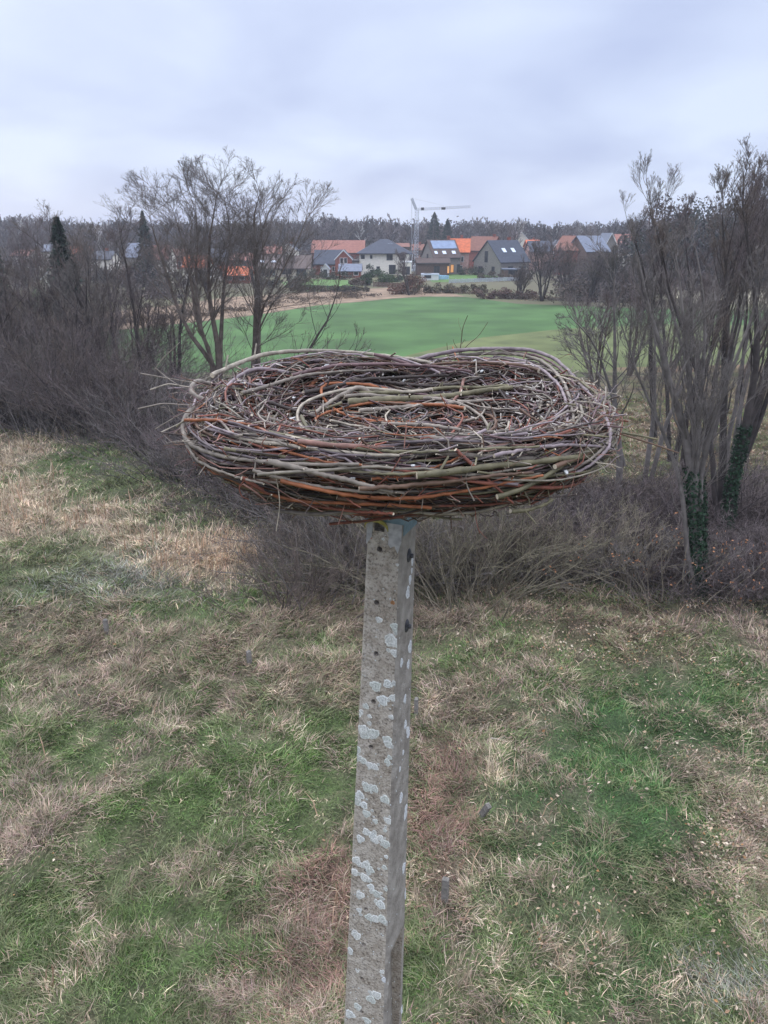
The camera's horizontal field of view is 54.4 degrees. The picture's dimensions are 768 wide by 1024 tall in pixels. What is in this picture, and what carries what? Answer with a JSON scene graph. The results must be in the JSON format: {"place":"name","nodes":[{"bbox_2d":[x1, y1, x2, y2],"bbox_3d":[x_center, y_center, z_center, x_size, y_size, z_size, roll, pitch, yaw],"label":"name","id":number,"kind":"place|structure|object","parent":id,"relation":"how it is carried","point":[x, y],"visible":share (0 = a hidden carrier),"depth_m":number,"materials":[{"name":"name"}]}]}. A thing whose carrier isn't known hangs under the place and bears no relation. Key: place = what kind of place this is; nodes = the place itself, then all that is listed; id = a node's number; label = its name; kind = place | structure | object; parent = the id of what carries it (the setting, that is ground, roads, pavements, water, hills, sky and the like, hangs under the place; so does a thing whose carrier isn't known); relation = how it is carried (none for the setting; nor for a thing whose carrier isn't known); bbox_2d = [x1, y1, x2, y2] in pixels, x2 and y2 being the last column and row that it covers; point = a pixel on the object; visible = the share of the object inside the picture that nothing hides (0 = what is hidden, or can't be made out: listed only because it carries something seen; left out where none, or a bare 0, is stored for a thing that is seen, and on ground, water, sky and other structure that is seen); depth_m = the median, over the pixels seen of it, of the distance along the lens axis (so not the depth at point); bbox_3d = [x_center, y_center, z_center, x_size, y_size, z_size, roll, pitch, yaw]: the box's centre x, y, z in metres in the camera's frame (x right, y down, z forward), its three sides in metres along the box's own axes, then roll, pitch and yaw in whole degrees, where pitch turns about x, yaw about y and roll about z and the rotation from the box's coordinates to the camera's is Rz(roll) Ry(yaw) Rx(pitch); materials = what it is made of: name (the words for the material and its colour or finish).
{"place":"outdoors","nodes":[
{"label":"outdoors","id":0,"kind":"place"},
{"bbox_2d":[95,288,464,328],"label":"grass strip","id":1,"kind":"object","parent":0,"point":[378,291],"depth_m":124.63,"materials":[{"name":"plant"}]},
{"bbox_2d":[392,249,418,294],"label":"bare tree","id":2,"kind":"object","parent":1,"relation":"on","point":[400,266],"visible":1,"depth_m":133.63,"materials":[{"name":"brown plant"}]},
{"bbox_2d":[387,274,426,294],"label":"garden shrub","id":3,"kind":"object","parent":1,"relation":"on","point":[421,281],"visible":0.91,"depth_m":135.76,"materials":[{"name":"brown plant"}]},
{"bbox_2d":[313,250,341,274],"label":"gabled house","id":4,"kind":"structure","parent":0,"point":[327,257],"depth_m":195.68,"materials":[{"name":"grey brick"}]},
{"bbox_2d":[0,372,767,1023],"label":"meadow","id":5,"kind":"structure","parent":0,"point":[622,724],"depth_m":15.58,"materials":[{"name":"plant"}]},
{"bbox_2d":[0,249,41,422],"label":"bare tree","id":6,"kind":"object","parent":5,"relation":"on","point":[17,269],"visible":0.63,"depth_m":43.73,"materials":[{"name":"brown plant"}]},
{"bbox_2d":[0,245,60,413],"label":"bare tree","id":7,"kind":"object","parent":5,"relation":"on","point":[9,316],"visible":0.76,"depth_m":43.15,"materials":[{"name":"brown plant"}]},
{"bbox_2d":[0,274,78,384],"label":"bushy tree","id":8,"kind":"object","parent":5,"relation":"on","point":[32,309],"visible":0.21,"depth_m":46.90,"materials":[{"name":"brown plant"}]},
{"bbox_2d":[1,243,89,393],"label":"bare tree","id":9,"kind":"object","parent":5,"relation":"on","point":[37,279],"visible":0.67,"depth_m":43.86,"materials":[{"name":"brown plant"}]},
{"bbox_2d":[0,303,105,427],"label":"thicket","id":10,"kind":"object","parent":5,"relation":"on","point":[45,334],"visible":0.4,"depth_m":42.23,"materials":[{"name":"brown plant"}]},
{"bbox_2d":[4,264,124,382],"bbox_3d":[-21.053,-11.649,49.072,7.789,8.960,9.215,0,21,0],"label":"bushy tree","id":11,"kind":"object","parent":5,"relation":"on","point":[71,298],"visible":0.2,"depth_m":48.85,"materials":[{"name":"brown plant"}]},
{"bbox_2d":[0,199,137,406],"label":"bare tree","id":12,"kind":"object","parent":5,"relation":"on","point":[105,274],"visible":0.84,"depth_m":43.77,"materials":[{"name":"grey plant"}]},
{"bbox_2d":[30,236,118,402],"bbox_3d":[-17.790,-10.826,44.193,4.669,10.637,6.641,-10,23,-24],"label":"bare tree","id":13,"kind":"object","parent":5,"relation":"on","point":[70,271],"visible":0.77,"depth_m":42.96,"materials":[{"name":"brown plant"}]},
{"bbox_2d":[0,293,165,454],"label":"thicket","id":14,"kind":"object","parent":5,"relation":"on","point":[23,327],"visible":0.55,"depth_m":41.69,"materials":[{"name":"brown plant"}]},
{"bbox_2d":[0,303,178,440],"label":"thicket","id":15,"kind":"object","parent":5,"relation":"on","point":[10,375],"visible":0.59,"depth_m":40.71,"materials":[{"name":"brown plant"}]},
{"bbox_2d":[36,274,147,376],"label":"bushy tree","id":16,"kind":"object","parent":5,"relation":"on","point":[126,284],"visible":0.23,"depth_m":48.60,"materials":[{"name":"brown plant"}]},
{"bbox_2d":[0,268,199,395],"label":"thicket","id":17,"kind":"object","parent":5,"relation":"on","point":[70,331],"visible":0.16,"depth_m":45.59,"materials":[{"name":"brown plant"}]},
{"bbox_2d":[2,278,230,397],"bbox_3d":[-19.349,-10.165,45.776,19.962,8.148,10.292,0,21,0],"label":"thicket","id":18,"kind":"object","parent":5,"relation":"on","point":[122,325],"visible":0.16,"depth_m":46.62,"materials":[{"name":"brown plant"}]},
{"bbox_2d":[0,294,236,441],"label":"thicket","id":19,"kind":"object","parent":5,"relation":"on","point":[69,370],"visible":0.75,"depth_m":40.26,"materials":[{"name":"brown plant"}]},
{"bbox_2d":[24,360,221,459],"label":"thicket","id":20,"kind":"object","parent":5,"relation":"on","point":[174,407],"visible":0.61,"depth_m":37.43,"materials":[{"name":"brown plant"}]},
{"bbox_2d":[55,399,205,483],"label":"thicket","id":21,"kind":"object","parent":5,"relation":"on","point":[151,444],"visible":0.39,"depth_m":34.59,"materials":[{"name":"brown plant"}]},
{"bbox_2d":[94,194,172,409],"bbox_3d":[-14.013,-11.339,42.544,4.688,12.534,4.122,0,21,0],"label":"bare tree","id":22,"kind":"object","parent":5,"relation":"on","point":[130,281],"visible":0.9,"depth_m":41.42,"materials":[{"name":"brown plant"}]},
{"bbox_2d":[0,297,282,449],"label":"thicket","id":23,"kind":"object","parent":5,"relation":"on","point":[93,393],"visible":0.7,"depth_m":39.56,"materials":[{"name":"brown plant"}]},
{"bbox_2d":[87,436,208,484],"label":"thicket","id":24,"kind":"object","parent":5,"relation":"on","point":[160,458],"visible":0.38,"depth_m":33.90,"materials":[{"name":"brown plant"}]},
{"bbox_2d":[0,290,302,412],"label":"thicket","id":25,"kind":"object","parent":5,"relation":"on","point":[187,348],"visible":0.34,"depth_m":45.68,"materials":[{"name":"brown plant"}]},
{"bbox_2d":[116,281,195,383],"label":"bushy tree","id":26,"kind":"object","parent":5,"relation":"on","point":[147,312],"visible":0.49,"depth_m":49.27,"materials":[{"name":"brown plant"}]},
{"bbox_2d":[123,300,197,393],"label":"bushy tree","id":27,"kind":"object","parent":5,"relation":"on","point":[164,325],"visible":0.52,"depth_m":48.77,"materials":[{"name":"brown plant"}]},
{"bbox_2d":[131,430,224,502],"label":"thicket","id":28,"kind":"object","parent":5,"relation":"on","point":[185,458],"visible":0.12,"depth_m":32.30,"materials":[{"name":"brown plant"}]},
{"bbox_2d":[93,145,275,388],"bbox_3d":[-9.735,-11.741,40.729,9.014,14.825,8.419,12,24,30],"label":"alder tree","id":29,"kind":"object","parent":5,"relation":"on","point":[209,254],"visible":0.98,"depth_m":39.11,"materials":[{"name":"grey plant"}]},
{"bbox_2d":[156,215,217,403],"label":"bare tree","id":30,"kind":"object","parent":5,"relation":"on","point":[181,326],"visible":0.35,"depth_m":44.24,"materials":[{"name":"brown plant"}]},
{"bbox_2d":[160,466,290,522],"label":"thicket","id":31,"kind":"object","parent":5,"relation":"on","point":[222,488],"visible":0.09,"depth_m":30.43,"materials":[{"name":"brown plant"}]},
{"bbox_2d":[203,477,307,522],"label":"thicket","id":32,"kind":"object","parent":5,"relation":"on","point":[243,506],"visible":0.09,"depth_m":29.07,"materials":[{"name":"brown plant"}]},
{"bbox_2d":[158,535,365,619],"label":"willow bush","id":33,"kind":"object","parent":5,"relation":"on","point":[298,593],"visible":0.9,"depth_m":22.50,"materials":[{"name":"brown plant"}]},
{"bbox_2d":[191,155,341,367],"bbox_3d":[-5.888,-11.420,40.557,8.907,14.403,7.398,16,26,36],"label":"alder tree","id":34,"kind":"object","parent":5,"relation":"on","point":[258,297],"visible":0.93,"depth_m":40.19,"materials":[{"name":"brown plant"}]},
{"bbox_2d":[254,257,374,364],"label":"shrub","id":35,"kind":"object","parent":5,"relation":"on","point":[317,335],"visible":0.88,"depth_m":36.84,"materials":[{"name":"brown plant"}]},
{"bbox_2d":[163,484,510,568],"bbox_3d":[-1.554,-0.375,25.814,11.712,3.902,5.064,-3,21,-8],"label":"willow bush","id":36,"kind":"object","parent":5,"relation":"on","point":[307,519],"visible":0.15,"depth_m":25.18,"materials":[{"name":"brown plant"}]},
{"bbox_2d":[196,497,498,609],"bbox_3d":[-1.167,0.903,23.322,9.471,3.524,4.618,0,21,0],"label":"willow bush","id":37,"kind":"object","parent":5,"relation":"on","point":[342,574],"visible":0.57,"depth_m":23.39,"materials":[{"name":"brown plant"}]},
{"bbox_2d":[344,516,416,1023],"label":"concrete pole","id":38,"kind":"object","parent":5,"relation":"on","point":[374,979],"visible":1,"depth_m":3.55,"materials":[{"name":"grey concrete"}]},
{"bbox_2d":[138,315,678,538],"bbox_3d":[0.054,-0.337,2.891,1.844,0.680,1.725,-15,25,-34],"label":"stork nest","id":39,"kind":"object","parent":38,"relation":"on","point":[331,432],"visible":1,"depth_m":2.42,"materials":[{"name":"brown plant"}]},
{"bbox_2d":[0,351,767,638],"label":"brambles","id":40,"kind":"object","parent":5,"relation":"on","point":[754,513],"visible":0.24,"depth_m":26.14,"materials":[{"name":"brown plant"}]},
{"bbox_2d":[0,416,767,1023],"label":"fallen leaves","id":41,"kind":"object","parent":5,"relation":"on","point":[590,790],"depth_m":14.55,"materials":[{"name":"brown plant"}]},
{"bbox_2d":[265,505,537,597],"bbox_3d":[0.498,0.702,23.346,8.854,3.740,4.795,0,21,0],"label":"willow bush","id":42,"kind":"object","parent":5,"relation":"on","point":[431,536],"visible":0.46,"depth_m":23.21,"materials":[{"name":"brown plant"}]},
{"bbox_2d":[231,491,640,621],"bbox_3d":[1.367,0.512,22.431,12.314,4.859,7.640,8,22,19],"label":"willow bush","id":43,"kind":"object","parent":5,"relation":"on","point":[456,569],"visible":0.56,"depth_m":22.51,"materials":[{"name":"brown plant"}]},
{"bbox_2d":[415,494,653,602],"bbox_3d":[4.074,0.499,23.296,8.293,3.900,5.058,0,21,0],"label":"willow bush","id":44,"kind":"object","parent":5,"relation":"on","point":[520,537],"visible":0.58,"depth_m":23.08,"materials":[{"name":"brown plant"}]},
{"bbox_2d":[444,470,631,524],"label":"willow bush","id":45,"kind":"object","parent":5,"relation":"on","point":[571,501],"visible":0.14,"depth_m":27.87,"materials":[{"name":"brown plant"}]},
{"bbox_2d":[443,483,688,566],"bbox_3d":[6.205,-0.179,26.297,9.385,3.446,5.606,0,21,0],"label":"willow bush","id":46,"kind":"object","parent":5,"relation":"on","point":[566,510],"visible":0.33,"depth_m":25.13,"materials":[{"name":"brown plant"}]},
{"bbox_2d":[495,453,684,520],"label":"willow bush","id":47,"kind":"object","parent":5,"relation":"on","point":[627,478],"visible":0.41,"depth_m":28.36,"materials":[{"name":"brown plant"}]},
{"bbox_2d":[559,287,623,391],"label":"bushy tree","id":48,"kind":"object","parent":5,"relation":"on","point":[606,324],"visible":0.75,"depth_m":50.41,"materials":[{"name":"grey plant"}]},
{"bbox_2d":[472,490,753,591],"bbox_3d":[7.027,0.779,24.258,10.162,3.108,4.587,0,21,0],"label":"willow bush","id":49,"kind":"object","parent":5,"relation":"on","point":[627,530],"visible":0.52,"depth_m":23.91,"materials":[{"name":"brown plant"}]},
{"bbox_2d":[548,226,680,494],"bbox_3d":[8.002,-5.069,28.203,4.179,11.054,6.318,-11,23,-27],"label":"bare tree","id":50,"kind":"object","parent":5,"relation":"on","point":[620,464],"visible":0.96,"depth_m":27.60,"materials":[{"name":"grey plant"}]},
{"bbox_2d":[520,507,767,608],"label":"willow bush","id":51,"kind":"object","parent":5,"relation":"on","point":[615,548],"visible":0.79,"depth_m":22.75,"materials":[{"name":"brown plant"}]},
{"bbox_2d":[619,189,682,437],"bbox_3d":[13.593,-9.778,38.551,3.491,12.659,2.878,-17,26,-38],"label":"bare tree","id":52,"kind":"object","parent":5,"relation":"on","point":[637,221],"visible":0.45,"depth_m":37.44,"materials":[{"name":"brown plant"}]},
{"bbox_2d":[544,452,767,531],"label":"willow bush","id":53,"kind":"object","parent":5,"relation":"on","point":[666,503],"visible":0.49,"depth_m":26.87,"materials":[{"name":"brown plant"}]},
{"bbox_2d":[595,445,767,533],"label":"willow bush","id":54,"kind":"object","parent":5,"relation":"on","point":[759,480],"visible":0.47,"depth_m":27.66,"materials":[{"name":"brown plant"}]},
{"bbox_2d":[655,264,714,376],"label":"bushy tree","id":55,"kind":"object","parent":5,"relation":"on","point":[673,327],"visible":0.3,"depth_m":54.66,"materials":[{"name":"brown plant"}]},
{"bbox_2d":[642,278,737,488],"bbox_3d":[12.576,-5.224,31.654,3.822,9.061,1.738,-4,21,-12],"label":"bare tree","id":56,"kind":"object","parent":5,"relation":"on","point":[649,446],"visible":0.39,"depth_m":31.46,"materials":[{"name":"brown plant"}]},
{"bbox_2d":[614,213,767,597],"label":"alder tree","id":57,"kind":"object","parent":5,"relation":"on","point":[694,487],"visible":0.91,"depth_m":21.00,"materials":[{"name":"grey plant"}]},
{"bbox_2d":[624,500,767,595],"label":"willow bush","id":58,"kind":"object","parent":5,"relation":"on","point":[749,531],"visible":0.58,"depth_m":23.39,"materials":[{"name":"brown plant"}]},
{"bbox_2d":[627,149,767,451],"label":"bare tree","id":59,"kind":"object","parent":5,"relation":"on","point":[649,194],"visible":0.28,"depth_m":36.46,"materials":[{"name":"brown plant"}]},
{"bbox_2d":[627,502,767,613],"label":"willow bush","id":60,"kind":"object","parent":5,"relation":"on","point":[732,582],"visible":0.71,"depth_m":22.59,"materials":[{"name":"brown plant"}]},
{"bbox_2d":[641,150,767,543],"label":"alder tree","id":61,"kind":"object","parent":5,"relation":"on","point":[730,490],"visible":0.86,"depth_m":24.61,"materials":[{"name":"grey plant"}]},
{"bbox_2d":[642,164,767,461],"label":"bare tree","id":62,"kind":"object","parent":5,"relation":"on","point":[663,333],"visible":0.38,"depth_m":33.77,"materials":[{"name":"brown plant"}]},
{"bbox_2d":[667,133,767,471],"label":"bare tree","id":63,"kind":"object","parent":5,"relation":"on","point":[739,250],"visible":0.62,"depth_m":30.71,"materials":[{"name":"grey plant"}]},
{"bbox_2d":[695,158,767,476],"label":"bare tree","id":64,"kind":"object","parent":5,"relation":"on","point":[735,408],"visible":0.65,"depth_m":32.76,"materials":[{"name":"brown plant"}]},
{"bbox_2d":[733,178,767,457],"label":"bare tree","id":65,"kind":"object","parent":5,"relation":"on","point":[757,422],"visible":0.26,"depth_m":36.07,"materials":[{"name":"brown plant"}]},
{"bbox_2d":[0,0,767,229],"label":"sky","id":66,"kind":"structure","parent":0,"point":[535,111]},
{"bbox_2d":[4,252,767,327],"bbox_3d":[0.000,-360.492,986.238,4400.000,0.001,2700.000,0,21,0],"label":"ground","id":67,"kind":"structure","parent":0,"point":[499,285],"depth_m":147.98,"materials":[{"name":"brown soil"}]},
{"bbox_2d":[0,224,47,304],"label":"bare tree","id":68,"kind":"object","parent":67,"relation":"on","point":[21,240],"visible":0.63,"depth_m":112.59,"materials":[{"name":"brown plant"}]},
{"bbox_2d":[42,223,95,283],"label":"bare tree","id":69,"kind":"object","parent":67,"relation":"on","point":[72,246],"visible":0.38,"depth_m":113.27,"materials":[{"name":"brown plant"}]},
{"bbox_2d":[72,225,129,291],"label":"bare tree","id":70,"kind":"object","parent":67,"relation":"on","point":[120,246],"visible":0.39,"depth_m":132.45,"materials":[{"name":"brown plant"}]},
{"bbox_2d":[134,211,159,285],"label":"conifer","id":71,"kind":"object","parent":67,"relation":"on","point":[144,226],"visible":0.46,"depth_m":140.63,"materials":[{"name":"green plant"}]},
{"bbox_2d":[139,233,176,290],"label":"bare tree","id":72,"kind":"object","parent":67,"relation":"on","point":[164,234],"visible":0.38,"depth_m":140.36,"materials":[{"name":"brown plant"}]},
{"bbox_2d":[266,235,302,290],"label":"bare tree","id":73,"kind":"object","parent":67,"relation":"on","point":[291,261],"visible":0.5,"depth_m":140.83,"materials":[{"name":"brown plant"}]},
{"bbox_2d":[259,255,314,276],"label":"bungalow","id":74,"kind":"object","parent":67,"relation":"on","point":[305,261],"visible":0.24,"depth_m":187.40,"materials":[{"name":"brown tile"}]},
{"bbox_2d":[0,238,668,325],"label":"scrub","id":75,"kind":"object","parent":67,"relation":"on","point":[581,285],"visible":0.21,"depth_m":126.82,"materials":[{"name":"brown plant"}]},
{"bbox_2d":[311,240,365,268],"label":"long brick house","id":76,"kind":"structure","parent":67,"relation":"on","point":[352,247],"depth_m":227.02,"materials":[{"name":"red ceramic"}]},
{"bbox_2d":[338,264,362,277],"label":"conservatory","id":77,"kind":"object","parent":67,"relation":"on","point":[355,270],"visible":0.64,"depth_m":183.39,"materials":[{"name":"white glass"}]},
{"bbox_2d":[0,212,707,263],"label":"distant wood","id":78,"kind":"object","parent":67,"relation":"on","point":[339,230],"visible":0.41,"depth_m":278.72,"materials":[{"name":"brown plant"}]},
{"bbox_2d":[0,190,767,289],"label":"evergreen wood","id":79,"kind":"object","parent":67,"relation":"on","point":[702,226],"visible":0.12,"depth_m":162.80,"materials":[{"name":"grey plant"}]},
{"bbox_2d":[356,239,412,274],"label":"villa","id":80,"kind":"object","parent":67,"relation":"on","point":[380,254],"visible":0.65,"depth_m":194.57,"materials":[{"name":"paint"}]},
{"bbox_2d":[420,236,461,273],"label":"gabled house","id":81,"kind":"structure","parent":67,"relation":"on","point":[448,248],"depth_m":197.64,"materials":[{"name":"grey tile"}]},
{"bbox_2d":[410,282,486,293],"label":"bramble bank","id":82,"kind":"structure","parent":67,"relation":"on","point":[436,289],"depth_m":138.95,"materials":[{"name":"brown plant"}]},
{"bbox_2d":[450,235,470,273],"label":"brick house","id":83,"kind":"structure","parent":67,"relation":"on","point":[463,244],"depth_m":199.44,"materials":[{"name":"orange ceramic"}]},
{"bbox_2d":[468,234,499,268],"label":"brick house","id":84,"kind":"structure","parent":67,"relation":"on","point":[477,243],"depth_m":221.18,"materials":[{"name":"red tile"}]},
{"bbox_2d":[472,237,529,275],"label":"gabled house","id":85,"kind":"structure","parent":67,"relation":"on","point":[495,255],"depth_m":191.71,"materials":[{"name":"grey tile"}]},
{"bbox_2d":[473,287,537,298],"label":"bramble bank","id":86,"kind":"structure","parent":67,"relation":"on","point":[499,294],"depth_m":127.47,"materials":[{"name":"brown plant"}]},
{"bbox_2d":[511,265,535,295],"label":"bare tree","id":87,"kind":"object","parent":67,"relation":"on","point":[522,280],"visible":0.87,"depth_m":129.53,"materials":[{"name":"brown plant"}]},
{"bbox_2d":[519,234,565,300],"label":"bare tree","id":88,"kind":"object","parent":67,"relation":"on","point":[545,255],"visible":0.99,"depth_m":120.14,"materials":[{"name":"brown plant"}]},
{"bbox_2d":[544,240,582,290],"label":"bare tree","id":89,"kind":"object","parent":67,"relation":"on","point":[568,257],"visible":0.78,"depth_m":126.10,"materials":[{"name":"brown plant"}]},
{"bbox_2d":[571,236,610,274],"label":"house","id":90,"kind":"structure","parent":67,"relation":"on","point":[581,241],"depth_m":191.09,"materials":[{"name":"grey tile"}]},
{"bbox_2d":[578,247,612,305],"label":"bare tree","id":91,"kind":"object","parent":67,"relation":"on","point":[594,282],"visible":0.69,"depth_m":113.63,"materials":[{"name":"brown plant"}]},
{"bbox_2d":[592,242,637,305],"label":"bare tree","id":92,"kind":"object","parent":67,"relation":"on","point":[613,258],"visible":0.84,"depth_m":110.66,"materials":[{"name":"brown plant"}]},
{"bbox_2d":[19,297,763,372],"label":"field","id":93,"kind":"structure","parent":0,"point":[402,327],"depth_m":92.00,"materials":[{"name":"green plant"}]},
{"bbox_2d":[2,213,84,311],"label":"bare tree","id":94,"kind":"object","parent":93,"relation":"on","point":[40,220],"visible":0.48,"depth_m":62.97,"materials":[{"name":"brown plant"}]},
{"bbox_2d":[47,215,94,369],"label":"conifer","id":95,"kind":"object","parent":93,"relation":"on","point":[58,235],"visible":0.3,"depth_m":54.39,"materials":[{"name":"green plant"}]},
{"bbox_2d":[40,216,127,322],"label":"bare tree","id":96,"kind":"object","parent":93,"relation":"on","point":[83,249],"visible":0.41,"depth_m":56.36,"materials":[{"name":"brown plant"}]},
{"bbox_2d":[430,274,497,281],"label":"lawn","id":97,"kind":"structure","parent":0,"point":[458,276],"depth_m":185.10,"materials":[{"name":"green plant"}]},
{"bbox_2d":[414,258,450,274],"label":"lean to","id":98,"kind":"object","parent":97,"relation":"on","point":[440,266],"visible":0.93,"depth_m":193.66,"materials":[{"name":"brown brick"}]},
{"bbox_2d":[403,324,767,372],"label":"grassland","id":99,"kind":"structure","parent":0,"point":[539,341],"depth_m":75.39,"materials":[{"name":"green plant"}]},
{"bbox_2d":[606,364,763,372],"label":"verge","id":100,"kind":"structure","parent":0,"point":[623,369],"depth_m":62.94,"materials":[{"name":"beige plant"}]},
{"bbox_2d":[607,265,676,375],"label":"bushy tree","id":101,"kind":"object","parent":100,"relation":"on","point":[634,300],"visible":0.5,"depth_m":57.87,"materials":[{"name":"brown plant"}]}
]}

